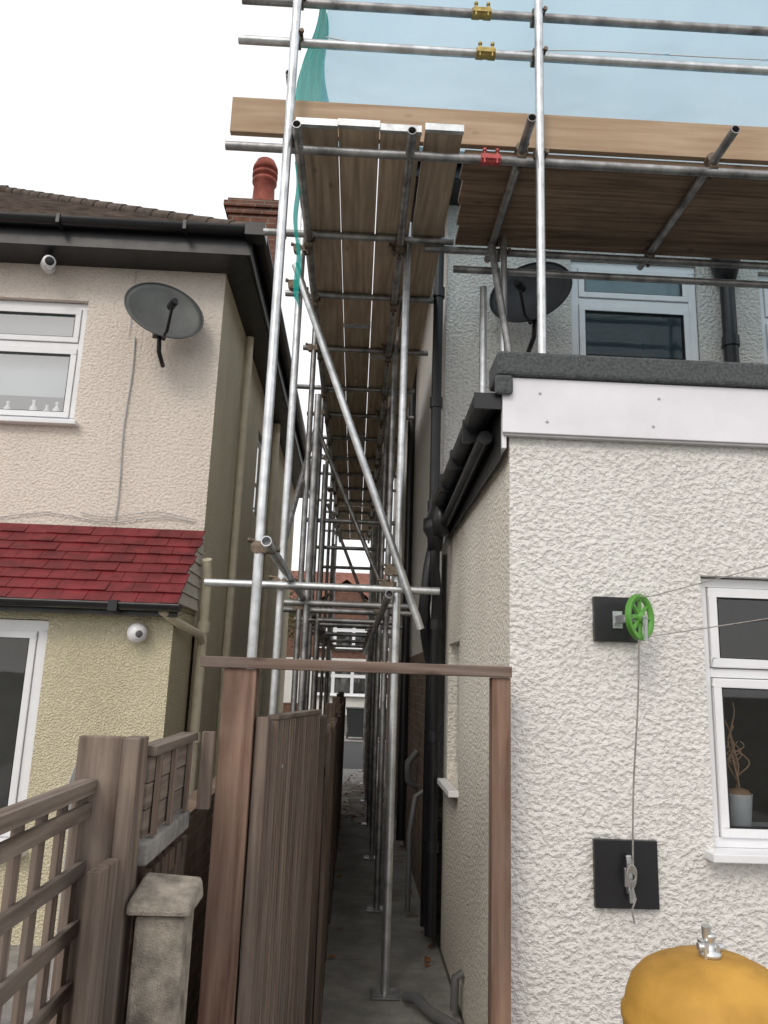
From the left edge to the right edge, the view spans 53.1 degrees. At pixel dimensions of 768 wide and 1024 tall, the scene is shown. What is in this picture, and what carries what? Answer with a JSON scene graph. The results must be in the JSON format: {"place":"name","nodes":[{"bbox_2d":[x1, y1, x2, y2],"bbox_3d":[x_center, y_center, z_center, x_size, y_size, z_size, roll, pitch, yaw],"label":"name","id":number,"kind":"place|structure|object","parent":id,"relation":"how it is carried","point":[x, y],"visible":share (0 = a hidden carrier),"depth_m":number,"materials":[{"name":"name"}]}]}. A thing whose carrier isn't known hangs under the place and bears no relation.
{"place":"outdoors","nodes":[
{"label":"outdoors","id":0,"kind":"place"},
{"bbox_2d":[0,597,181,611],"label":"canopy gutter","id":1,"kind":"object","parent":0,"point":[114,605],"visible":1,"depth_m":5.04,"materials":[{"name":"black plastic"}]},
{"bbox_2d":[0,945,240,1023],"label":"neighbour patio","id":2,"kind":"structure","parent":0,"point":[11,968],"depth_m":4.12,"materials":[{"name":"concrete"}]},
{"bbox_2d":[0,779,118,1023],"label":"lattice fence","id":3,"kind":"object","parent":2,"relation":"on","point":[93,956],"visible":1,"depth_m":1.90,"materials":[{"name":"brown wood"}]},
{"bbox_2d":[48,735,105,1000],"bbox_3d":[-1.103,1.525,2.632,0.118,1.468,0.067,2,-12,-2],"label":"downpipe","id":4,"kind":"object","parent":2,"relation":"on","point":[72,777],"visible":0.18,"depth_m":2.70,"materials":[{"name":"grey plastic"}]},
{"bbox_2d":[48,731,215,1023],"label":"timber fence","id":5,"kind":"object","parent":2,"relation":"on","point":[142,786],"visible":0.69,"depth_m":2.16,"materials":[{"name":"brown wood"}]},
{"bbox_2d":[122,776,215,1023],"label":"brickwork","id":6,"kind":"object","parent":2,"relation":"on","point":[198,831],"visible":0.1,"depth_m":3.32,"materials":[{"name":"brick"}]},
{"bbox_2d":[137,809,189,865],"bbox_3d":[-0.786,1.048,2.499,0.185,0.065,0.585,2,-12,-2],"label":"concrete coping","id":7,"kind":"object","parent":6,"relation":"on","point":[150,848],"visible":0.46,"depth_m":2.40,"materials":[{"name":"grey concrete"}]},
{"bbox_2d":[0,0,393,578],"label":"sky","id":8,"kind":"structure","parent":0,"point":[129,102],"materials":[{"name":"white"}]},
{"bbox_2d":[283,702,297,712],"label":"front garden wall","id":9,"kind":"structure","parent":0,"point":[286,707],"depth_m":25.12,"materials":[{"name":"brick"}]},
{"bbox_2d":[286,613,389,660],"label":"walls","id":10,"kind":"structure","parent":0,"point":[290,650],"depth_m":37.35,"materials":[{"name":"brick"}]},
{"bbox_2d":[290,570,390,599],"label":"roof","id":11,"kind":"structure","parent":10,"relation":"on","point":[345,578],"depth_m":40.90,"materials":[{"name":"red tile"}]},
{"bbox_2d":[236,714,464,1023],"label":"ground","id":12,"kind":"structure","parent":0,"point":[438,889],"depth_m":6.21,"materials":[{"name":"grey concrete"}]},
{"bbox_2d":[0,607,193,945],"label":"bay wall","id":13,"kind":"structure","parent":12,"relation":"on","point":[102,675],"depth_m":5.16,"materials":[{"name":"beige paint"}]},
{"bbox_2d":[0,619,45,808],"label":"room interior","id":14,"kind":"object","parent":13,"relation":"attached to","point":[13,653],"depth_m":5.71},
{"bbox_2d":[0,619,48,857],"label":"window frame","id":15,"kind":"object","parent":13,"relation":"attached to","point":[35,632],"visible":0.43,"depth_m":5.14,"materials":[{"name":"white plastic"}]},
{"bbox_2d":[0,637,29,805],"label":"window gasket","id":16,"kind":"object","parent":15,"relation":"attached to","point":[19,714],"depth_m":5.11,"materials":[{"name":"black rubber"}]},
{"bbox_2d":[0,605,194,616],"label":"canopy soffit","id":17,"kind":"structure","parent":13,"relation":"attached to","point":[80,611],"depth_m":5.12,"materials":[{"name":"plastic"}]},
{"bbox_2d":[0,523,204,603],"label":"canopy tiles","id":18,"kind":"object","parent":13,"relation":"attached to","point":[86,562],"visible":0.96,"depth_m":5.54,"materials":[{"name":"red tile"}]},
{"bbox_2d":[178,536,204,611],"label":"canopy cheek boards","id":19,"kind":"object","parent":18,"relation":"attached to","point":[189,597],"visible":0.78,"depth_m":5.73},
{"bbox_2d":[127,623,147,642],"bbox_3d":[-1.660,0.813,5.165,0.135,0.135,0.139,2,-12,-2],"label":"security camera","id":20,"kind":"object","parent":13,"relation":"attached to","point":[137,632],"visible":1,"depth_m":5.12,"materials":[{"name":"white plastic"}]},
{"bbox_2d":[184,274,294,789],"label":"side wall","id":21,"kind":"structure","parent":12,"relation":"on","point":[223,466],"depth_m":7.20,"materials":[{"name":"beige paint"}]},
{"bbox_2d":[0,262,225,627],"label":"front wall","id":22,"kind":"structure","parent":21,"relation":"attached to","point":[166,451],"depth_m":6.22,"materials":[{"name":"beige paint"}]},
{"bbox_2d":[0,395,63,410],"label":"room interior","id":23,"kind":"object","parent":22,"relation":"attached to","point":[21,402],"depth_m":7.94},
{"bbox_2d":[0,314,74,397],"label":"roller blind","id":24,"kind":"object","parent":22,"relation":"attached to","point":[33,375],"depth_m":6.45,"materials":[{"name":"fabric"}]},
{"bbox_2d":[0,300,87,426],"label":"window frame","id":25,"kind":"object","parent":22,"relation":"attached to","point":[73,346],"visible":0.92,"depth_m":6.38,"materials":[{"name":"white plastic"}]},
{"bbox_2d":[3,400,59,410],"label":"toiletry bottles","id":26,"kind":"object","parent":25,"relation":"on","point":[34,407],"visible":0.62,"depth_m":6.33,"materials":[{"name":"white paint"}]},
{"bbox_2d":[0,311,75,411],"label":"window gasket","id":27,"kind":"object","parent":25,"relation":"attached to","point":[41,353],"depth_m":6.37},
{"bbox_2d":[40,255,55,273],"bbox_3d":[-2.773,-2.041,6.341,0.122,0.161,0.296,7,-13,-23],"label":"security camera","id":28,"kind":"object","parent":22,"relation":"attached to","point":[47,264],"visible":1,"depth_m":6.23,"materials":[{"name":"white plastic"}]},
{"bbox_2d":[0,271,195,521],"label":"cables","id":29,"kind":"object","parent":22,"relation":"attached to","point":[115,516],"visible":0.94,"depth_m":6.05,"materials":[{"name":"grey plastic"}]},
{"bbox_2d":[124,282,203,367],"bbox_3d":[-1.749,-1.543,6.086,0.477,0.661,0.478,-1,-13,13],"label":"satellite dish","id":30,"kind":"object","parent":22,"relation":"attached to","point":[160,311],"visible":1,"depth_m":6.15,"materials":[{"name":"grey metal"}]},
{"bbox_2d":[0,185,301,468],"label":"hipped roof","id":31,"kind":"structure","parent":21,"relation":"on","point":[15,200],"depth_m":7.94,"materials":[{"name":"brown tile"}]},
{"bbox_2d":[0,212,310,497],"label":"eaves fascia gutter","id":32,"kind":"object","parent":21,"relation":"attached to","point":[230,250],"visible":0.79,"depth_m":6.27,"materials":[{"name":"black plastic"}]},
{"bbox_2d":[158,336,280,819],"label":"downpipes","id":33,"kind":"object","parent":21,"relation":"attached to","point":[200,631],"visible":0.62,"depth_m":7.21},
{"bbox_2d":[223,197,286,396],"bbox_3d":[-1.710,-2.639,9.773,0.730,2.600,0.720,2,-12,-2],"label":"chimney stack","id":34,"kind":"object","parent":21,"relation":"on","point":[251,210],"visible":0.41,"depth_m":9.69,"materials":[{"name":"brick"}]},
{"bbox_2d":[252,157,277,199],"bbox_3d":[-1.565,-4.290,10.054,0.360,0.755,0.360,2,-12,-2],"label":"chimney pot","id":35,"kind":"object","parent":34,"relation":"on","point":[265,176],"visible":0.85,"depth_m":9.94,"materials":[{"name":"ceramic"}]},
{"bbox_2d":[253,437,261,516],"bbox_3d":[-1.561,-0.383,9.289,0.065,1.000,0.900,2,-12,-2],"label":"side window","id":36,"kind":"structure","parent":21,"relation":"in","point":[257,480],"depth_m":9.25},
{"bbox_2d":[287,572,304,646],"bbox_3d":[-4.010,4.192,24.711,3.334,5.482,3.989,13,-16,-41],"label":"street tree","id":37,"kind":"object","parent":12,"relation":"on","point":[291,615],"visible":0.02,"depth_m":24.56,"materials":[{"name":"green plant"}]},
{"bbox_2d":[305,692,345,1023],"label":"timber fence","id":38,"kind":"object","parent":12,"relation":"on","point":[329,779],"visible":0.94,"depth_m":3.70,"materials":[{"name":"brown wood"}]},
{"bbox_2d":[283,657,386,707],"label":"ground floor wall","id":39,"kind":"structure","parent":12,"relation":"on","point":[287,686],"depth_m":36.92,"materials":[{"name":"white paint"}]},
{"bbox_2d":[308,657,365,714],"bbox_3d":[-1.993,8.338,36.703,3.400,2.618,0.530,2,-12,-2],"label":"front bay","id":40,"kind":"object","parent":12,"relation":"on","point":[351,701],"visible":0.14,"depth_m":36.33,"materials":[{"name":"white paint"}]},
{"bbox_2d":[311,583,367,658],"bbox_3d":[-1.886,5.284,37.359,3.700,3.630,0.550,2,-12,-2],"label":"front bay","id":41,"kind":"object","parent":40,"relation":"on","point":[348,596],"visible":0.11,"depth_m":37.15,"materials":[{"name":"brick"}]},
{"bbox_2d":[319,627,366,648],"bbox_3d":[-1.896,5.929,36.799,2.700,1.230,0.190,2,-12,-2],"label":"window frame","id":42,"kind":"object","parent":41,"relation":"attached to","point":[336,629],"visible":0.3,"depth_m":36.88,"materials":[{"name":"white plastic"}]},
{"bbox_2d":[317,672,364,696],"bbox_3d":[-1.969,8.029,36.341,2.700,1.330,0.190,2,-12,-2],"label":"window frame","id":43,"kind":"object","parent":40,"relation":"attached to","point":[334,675],"visible":0.53,"depth_m":36.36,"materials":[{"name":"white plastic"}]},
{"bbox_2d":[317,627,366,693],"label":"dark bay glazing","id":44,"kind":"structure","parent":40,"relation":"attached to","point":[341,684],"depth_m":36.47,"materials":[{"name":"black glass"}]},
{"bbox_2d":[343,740,385,770],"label":"kerb","id":45,"kind":"structure","parent":12,"relation":"on","point":[356,769],"depth_m":14.66,"materials":[{"name":"stone"}]},
{"bbox_2d":[440,437,509,1023],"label":"extension side wall","id":46,"kind":"structure","parent":12,"relation":"on","point":[478,594],"depth_m":4.02,"materials":[{"name":"beige paint"}]},
{"bbox_2d":[437,778,457,797],"bbox_3d":[0.433,1.718,4.790,0.140,0.035,0.610,2,-12,-2],"label":"side window sill","id":47,"kind":"structure","parent":46,"relation":"attached to","point":[448,788],"depth_m":4.67,"materials":[{"name":"white paint"}]},
{"bbox_2d":[456,646,459,778],"bbox_3d":[0.519,1.277,4.889,0.040,0.855,0.530,2,-12,-2],"label":"side window frame","id":48,"kind":"object","parent":46,"relation":"attached to","point":[458,653],"visible":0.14,"depth_m":5.14,"materials":[{"name":"white plastic"}]},
{"bbox_2d":[456,654,459,770],"bbox_3d":[0.494,1.278,4.888,0.010,0.740,0.410,2,-12,-2],"label":"side window glass","id":49,"kind":"object","parent":48,"relation":"in","point":[457,721],"visible":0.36,"depth_m":5.03,"materials":[{"name":"grey glass"}]},
{"bbox_2d":[204,0,767,999],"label":"scaffolding","id":50,"kind":"object","parent":12,"relation":"on","point":[540,200],"visible":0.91,"depth_m":4.75,"materials":[{"name":"metal"}]},
{"bbox_2d":[293,0,767,305],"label":"debris netting","id":51,"kind":"object","parent":50,"relation":"attached to","point":[387,79],"visible":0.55,"depth_m":4.62,"materials":[{"name":"teal fabric"}]},
{"bbox_2d":[388,205,767,777],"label":"walls","id":52,"kind":"structure","parent":12,"relation":"on","point":[460,344],"depth_m":6.06,"materials":[{"name":"grey paint"}]},
{"bbox_2d":[384,652,433,944],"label":"brick plinth","id":53,"kind":"structure","parent":52,"relation":"attached to","point":[416,714],"depth_m":7.14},
{"bbox_2d":[383,161,461,443],"bbox_3d":[4.510,-1.500,10.405,9.095,0.170,9.255,2,-12,-2],"label":"eaves fascia gutter","id":54,"kind":"object","parent":52,"relation":"on","point":[455,191],"visible":0.06,"depth_m":6.03,"materials":[{"name":"black plastic"}]},
{"bbox_2d":[398,177,457,326],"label":"hipped roof","id":55,"kind":"structure","parent":54,"relation":"on","point":[411,221],"depth_m":6.47,"materials":[{"name":"brown tile"}]},
{"bbox_2d":[489,261,572,351],"bbox_3d":[1.083,-1.575,5.672,0.471,0.660,0.471,5,-13,-15],"label":"satellite dish","id":56,"kind":"object","parent":52,"relation":"attached to","point":[521,298],"visible":0.74,"depth_m":5.72,"materials":[{"name":"black metal"}]},
{"bbox_2d":[396,227,740,936],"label":"gutters and downpipes","id":57,"kind":"object","parent":52,"relation":"attached to","point":[455,487],"visible":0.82,"depth_m":5.29,"materials":[{"name":"black plastic"}]},
{"bbox_2d":[586,313,663,357],"bbox_3d":[1.938,-1.143,6.856,1.705,1.565,1.500,2,-12,-2],"label":"room interior","id":58,"kind":"object","parent":52,"relation":"in","point":[618,335],"depth_m":7.59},
{"bbox_2d":[571,262,699,360],"bbox_3d":[1.974,-1.413,6.010,1.105,1.195,0.190,2,-12,-2],"label":"window frame","id":59,"kind":"object","parent":52,"relation":"attached to","point":[582,301],"visible":0.55,"depth_m":6.09,"materials":[{"name":"white plastic"}]},
{"bbox_2d":[585,280,679,295],"bbox_3d":[1.986,-1.800,6.161,0.789,0.159,0.001,2,-12,-2],"label":"frosted film","id":60,"kind":"object","parent":59,"relation":"attached to","point":[631,287],"visible":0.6,"depth_m":6.16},
{"bbox_2d":[584,279,685,359],"bbox_3d":[1.974,-1.421,6.046,0.789,0.949,0.014,2,-12,-2],"label":"window gasket","id":61,"kind":"object","parent":59,"relation":"attached to","point":[639,313],"depth_m":6.08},
{"bbox_2d":[641,317,683,359],"bbox_3d":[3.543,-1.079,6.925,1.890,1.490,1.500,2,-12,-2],"label":"window pane","id":62,"kind":"structure","parent":52,"relation":"attached to","point":[663,339],"depth_m":7.12,"materials":[{"name":"glass"}]},
{"bbox_2d":[758,276,767,363],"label":"window frame","id":63,"kind":"object","parent":52,"relation":"attached to","point":[763,294],"visible":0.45,"depth_m":6.14,"materials":[{"name":"white plastic"}]},
{"bbox_2d":[510,438,767,1023],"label":"extension front wall","id":64,"kind":"structure","parent":12,"relation":"on","point":[589,520],"depth_m":3.14,"materials":[{"name":"white paint"}]},
{"bbox_2d":[592,838,659,909],"bbox_3d":[0.942,1.405,2.973,0.250,0.248,0.066,2,-12,-2],"label":"cleat board","id":65,"kind":"object","parent":64,"relation":"attached to","point":[612,860],"visible":0.88,"depth_m":2.98,"materials":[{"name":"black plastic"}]},
{"bbox_2d":[489,351,767,394],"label":"felt roof edge","id":66,"kind":"object","parent":64,"relation":"on","point":[507,367],"visible":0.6,"depth_m":3.39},
{"bbox_2d":[501,378,767,454],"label":"fascia boards","id":67,"kind":"object","parent":64,"relation":"attached to","point":[638,411],"visible":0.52,"depth_m":3.37,"materials":[{"name":"white plastic"}]},
{"bbox_2d":[504,392,767,448],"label":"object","id":68,"kind":"object","parent":67,"relation":"attached to","point":[629,440],"visible":1,"depth_m":3.36,"materials":[{"name":"white plastic"}]},
{"bbox_2d":[592,565,767,923],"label":"clothesline pulley","id":69,"kind":"object","parent":64,"relation":"attached to","point":[620,619],"visible":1,"depth_m":3.07,"materials":[{"name":"green plastic"}]},
{"bbox_2d":[700,578,767,863],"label":"window frame","id":70,"kind":"object","parent":64,"relation":"attached to","point":[742,846],"visible":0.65,"depth_m":3.21,"materials":[{"name":"white plastic"}]},
{"bbox_2d":[716,597,767,828],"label":"window gasket","id":71,"kind":"object","parent":70,"relation":"attached to","point":[745,827],"depth_m":3.20,"materials":[{"name":"black rubber"}]},
{"bbox_2d":[718,598,767,821],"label":"room interior","id":72,"kind":"object","parent":64,"relation":"in","point":[748,640],"depth_m":5.08,"materials":[{"name":"grey"}]},
{"bbox_2d":[343,741,385,769],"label":"road","id":73,"kind":"structure","parent":0,"point":[352,756],"depth_m":17.41,"materials":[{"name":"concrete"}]},
{"bbox_2d":[342,736,439,786],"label":"pavement","id":74,"kind":"structure","parent":0,"point":[354,773],"depth_m":13.81,"materials":[{"name":"concrete"}]},
{"bbox_2d":[346,707,363,738],"bbox_3d":[-0.812,6.081,22.102,0.600,0.884,0.706,2,-12,-2],"label":"window","id":75,"kind":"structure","parent":74,"relation":"on","point":[355,720],"depth_m":21.82,"materials":[{"name":"plastic"}]},
{"bbox_2d":[378,708,386,738],"bbox_3d":[-0.167,6.129,22.219,0.600,0.884,0.706,2,-12,-2],"label":"wheelie bin","id":76,"kind":"object","parent":74,"relation":"on","point":[379,724],"visible":0.2,"depth_m":21.93,"materials":[{"name":"plastic"}]},
{"bbox_2d":[321,818,461,1023],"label":"alley path","id":77,"kind":"structure","parent":0,"point":[353,968],"depth_m":4.97,"materials":[{"name":"concrete"}]},
{"bbox_2d":[328,775,432,965],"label":"fallen leaves","id":78,"kind":"object","parent":77,"relation":"on","point":[426,958],"visible":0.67,"depth_m":7.92,"materials":[{"name":"brown plant"}]},
{"bbox_2d":[402,749,464,1023],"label":"waste pipes","id":79,"kind":"object","parent":77,"relation":"on","point":[426,1008],"visible":0.95,"depth_m":4.08,"materials":[{"name":"grey plastic"}]},
{"bbox_2d":[341,784,442,820],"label":"front paving","id":80,"kind":"structure","parent":0,"point":[352,798],"depth_m":10.79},
{"bbox_2d":[752,822,767,826],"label":"window board","id":81,"kind":"object","parent":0,"point":[759,824],"depth_m":3.31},
{"bbox_2d":[725,702,752,825],"bbox_3d":[1.521,1.083,3.318,0.119,0.511,0.114,-8,-16,39],"label":"potted twig plant","id":82,"kind":"object","parent":81,"relation":"on","point":[741,799],"visible":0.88,"depth_m":3.25,"materials":[{"name":"brown plant"}]},
{"label":"garden patio","id":83,"kind":"structure","parent":0,"visible":0},
{"bbox_2d":[126,872,202,1023],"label":"stone pier","id":84,"kind":"structure","parent":83,"relation":"on","point":[161,906],"depth_m":2.06,"materials":[{"name":"grey stone"}]},
{"bbox_2d":[197,656,511,1023],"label":"gate frame","id":85,"kind":"object","parent":83,"relation":"on","point":[224,929],"visible":1,"depth_m":2.82,"materials":[{"name":"brown wood"}]},
{"bbox_2d":[251,709,321,1023],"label":"timber gate","id":86,"kind":"structure","parent":85,"relation":"attached to","point":[281,964],"depth_m":3.12,"materials":[{"name":"wood"}]},
{"bbox_2d":[620,923,767,1023],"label":"gas cylinder","id":87,"kind":"object","parent":83,"relation":"on","point":[707,979],"visible":1,"depth_m":1.80,"materials":[{"name":"yellow paint"}]}
]}

